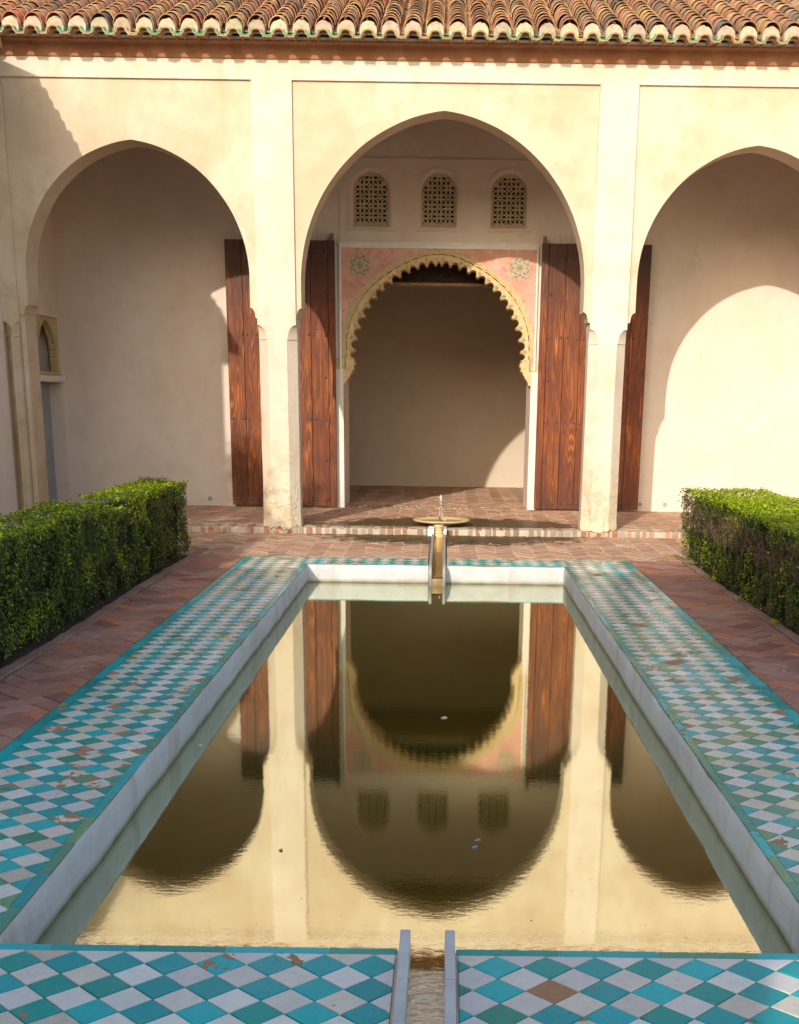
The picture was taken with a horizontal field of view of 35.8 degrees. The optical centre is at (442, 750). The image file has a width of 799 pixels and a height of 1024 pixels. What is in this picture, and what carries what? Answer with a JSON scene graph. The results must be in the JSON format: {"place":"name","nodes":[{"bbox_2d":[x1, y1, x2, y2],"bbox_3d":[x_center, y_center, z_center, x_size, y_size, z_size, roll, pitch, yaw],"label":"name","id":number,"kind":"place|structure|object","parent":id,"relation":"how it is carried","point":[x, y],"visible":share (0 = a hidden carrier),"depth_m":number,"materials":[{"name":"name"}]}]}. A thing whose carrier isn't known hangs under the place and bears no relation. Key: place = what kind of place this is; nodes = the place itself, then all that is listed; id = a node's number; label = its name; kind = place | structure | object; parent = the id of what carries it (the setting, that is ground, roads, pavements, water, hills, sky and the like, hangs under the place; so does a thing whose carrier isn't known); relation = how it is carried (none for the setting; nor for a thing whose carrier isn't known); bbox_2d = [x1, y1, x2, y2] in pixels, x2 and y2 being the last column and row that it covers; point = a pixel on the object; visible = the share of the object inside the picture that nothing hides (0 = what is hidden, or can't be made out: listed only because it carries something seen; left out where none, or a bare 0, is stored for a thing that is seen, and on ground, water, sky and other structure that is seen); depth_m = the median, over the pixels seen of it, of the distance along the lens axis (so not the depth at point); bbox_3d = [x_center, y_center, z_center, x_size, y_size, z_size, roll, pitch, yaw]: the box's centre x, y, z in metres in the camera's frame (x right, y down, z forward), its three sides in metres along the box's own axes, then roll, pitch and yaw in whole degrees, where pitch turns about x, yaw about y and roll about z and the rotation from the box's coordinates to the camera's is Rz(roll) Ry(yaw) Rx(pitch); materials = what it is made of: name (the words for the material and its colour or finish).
{"place":"outdoors","nodes":[
{"label":"outdoors","id":0,"kind":"place"},
{"bbox_2d":[0,556,798,1023],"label":"tile pavement","id":1,"kind":"structure","parent":0,"point":[92,738],"depth_m":4.40,"materials":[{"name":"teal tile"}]},
{"bbox_2d":[0,555,798,750],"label":"brick path","id":2,"kind":"structure","parent":0,"point":[50,681],"depth_m":8.17,"materials":[{"name":"brown brick"}]},
{"bbox_2d":[7,545,791,789],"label":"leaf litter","id":3,"kind":"object","parent":2,"relation":"on","point":[243,561],"visible":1,"depth_m":8.77,"materials":[{"name":"brown plant"}]},
{"bbox_2d":[0,555,798,668],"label":"flower bed soil","id":4,"kind":"structure","parent":0,"point":[30,646],"depth_m":9.05,"materials":[{"name":"brown soil"}]},
{"bbox_2d":[0,38,18,526],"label":"side wing","id":5,"kind":"structure","parent":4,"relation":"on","point":[8,497],"depth_m":13.72,"materials":[{"name":"beige paint"}]},
{"bbox_2d":[0,475,190,659],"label":"clipped hedge","id":6,"kind":"object","parent":4,"relation":"on","point":[63,562],"visible":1,"depth_m":8.76,"materials":[{"name":"green plant"}]},
{"bbox_2d":[0,547,207,681],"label":"kerb","id":7,"kind":"structure","parent":4,"relation":"on","point":[17,665],"depth_m":8.57,"materials":[{"name":"brick"}]},
{"bbox_2d":[673,555,798,645],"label":"kerb","id":8,"kind":"structure","parent":4,"relation":"on","point":[789,634],"depth_m":9.59,"materials":[{"name":"brick"}]},
{"bbox_2d":[733,593,750,600],"bbox_3d":[2.369,-1.224,9.780,0.144,0.069,0.279,4,16,10],"label":"weed","id":9,"kind":"object","parent":8,"relation":"on","point":[742,598],"visible":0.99,"depth_m":9.77,"materials":[{"name":"green plant"}]},
{"bbox_2d":[678,485,798,631],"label":"clipped hedge","id":10,"kind":"object","parent":4,"relation":"on","point":[746,544],"visible":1,"depth_m":10.09,"materials":[{"name":"green plant"}]},
{"bbox_2d":[37,582,791,983],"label":"water","id":11,"kind":"structure","parent":0,"point":[591,830],"depth_m":5.32,"materials":[{"name":"brown liquid"}]},
{"bbox_2d":[248,624,688,938],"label":"pollen specks","id":12,"kind":"object","parent":11,"relation":"on","point":[489,790],"visible":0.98,"depth_m":5.70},
{"bbox_2d":[178,532,696,561],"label":"courtyard paving","id":13,"kind":"structure","parent":0,"point":[418,546],"depth_m":13.12,"materials":[{"name":"brick"}]},
{"bbox_2d":[224,506,679,532],"bbox_3d":[0.019,-3.465,17.615,10.100,0.122,7.025,1,16,0],"label":"gallery base","id":14,"kind":"object","parent":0,"point":[435,508],"visible":0.08,"depth_m":14.23,"materials":[{"name":"brick"}]},
{"bbox_2d":[50,485,692,529],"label":"gallery floor","id":15,"kind":"structure","parent":14,"relation":"on","point":[368,495],"depth_m":16.07,"materials":[{"name":"brick"}]},
{"bbox_2d":[413,517,468,536],"bbox_3d":[-0.009,-2.655,14.541,0.662,0.200,0.689,-12,20,-37],"label":"fountain bowl","id":16,"kind":"object","parent":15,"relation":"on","point":[439,523],"visible":0.97,"depth_m":14.42,"materials":[{"name":"stone"}]},
{"bbox_2d":[0,0,798,537],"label":"palace pavilion","id":17,"kind":"structure","parent":14,"relation":"on","point":[284,262],"depth_m":15.65,"materials":[{"name":"beige paint"}]},
{"bbox_2d":[224,230,336,505],"bbox_3d":[-2.103,-4.967,16.165,1.401,3.444,0.082,1,16,0],"label":"door","id":18,"kind":"structure","parent":17,"relation":"in","point":[317,323],"depth_m":16.17,"materials":[{"name":"brown wood"}]},
{"bbox_2d":[348,166,393,230],"bbox_3d":[-0.912,-7.012,15.686,0.580,0.759,0.100,1,16,0],"label":"window","id":19,"kind":"structure","parent":17,"relation":"in","point":[359,226],"depth_m":15.71,"materials":[{"name":"white paint"}]},
{"bbox_2d":[416,167,461,231],"bbox_3d":[-0.048,-7.000,15.688,0.580,0.759,0.100,1,16,0],"label":"window","id":20,"kind":"structure","parent":17,"relation":"in","point":[424,227],"depth_m":15.71,"materials":[{"name":"white paint"}]},
{"bbox_2d":[486,168,531,232],"bbox_3d":[0.840,-6.989,15.689,0.580,0.759,0.100,1,16,0],"label":"window","id":21,"kind":"structure","parent":17,"relation":"in","point":[496,228],"depth_m":15.71,"materials":[{"name":"white paint"}]},
{"bbox_2d":[534,236,651,509],"bbox_3d":[1.947,-4.915,16.171,1.396,3.445,0.082,1,16,0],"label":"door","id":22,"kind":"structure","parent":17,"relation":"in","point":[562,331],"depth_m":16.18,"materials":[{"name":"brown wood"}]},
{"bbox_2d":[178,524,686,538],"bbox_3d":[0.012,-2.542,14.337,9.760,0.096,0.256,1,16,0],"label":"step mortar","id":23,"kind":"object","parent":14,"relation":"on","point":[260,529],"visible":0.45,"depth_m":14.22,"materials":[{"name":"beige concrete"}]},
{"bbox_2d":[20,523,687,538],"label":"step bricks","id":24,"kind":"object","parent":23,"relation":"on","point":[449,532],"visible":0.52,"depth_m":14.21,"materials":[{"name":"brown brick"}]},
{"bbox_2d":[346,504,526,509],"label":"threshold bricks","id":25,"kind":"object","parent":14,"relation":"on","point":[428,507],"visible":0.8,"depth_m":16.92,"materials":[{"name":"brown brick"}]},
{"bbox_2d":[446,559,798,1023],"bbox_3d":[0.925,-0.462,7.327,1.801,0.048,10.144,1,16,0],"label":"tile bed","id":26,"kind":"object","parent":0,"point":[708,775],"visible":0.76,"depth_m":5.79,"materials":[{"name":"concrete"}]},
{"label":"ground","id":27,"kind":"structure","parent":0,"visible":0},
{"bbox_2d":[0,564,798,963],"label":"pool","id":28,"kind":"structure","parent":27,"relation":"in","point":[36,916],"depth_m":5.63,"materials":[{"name":"white stone"}]},
{"bbox_2d":[390,930,458,1023],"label":"overflow channel","id":29,"kind":"object","parent":27,"relation":"on","point":[424,997],"visible":1,"depth_m":3.34,"materials":[{"name":"grey stone"}]},
{"bbox_2d":[428,526,446,586],"bbox_3d":[-0.071,-1.997,12.983,0.215,0.434,2.980,1,16,0],"label":"water channel","id":30,"kind":"object","parent":27,"relation":"on","point":[437,567],"visible":0.86,"depth_m":12.21,"materials":[{"name":"grey stone"}]}
]}

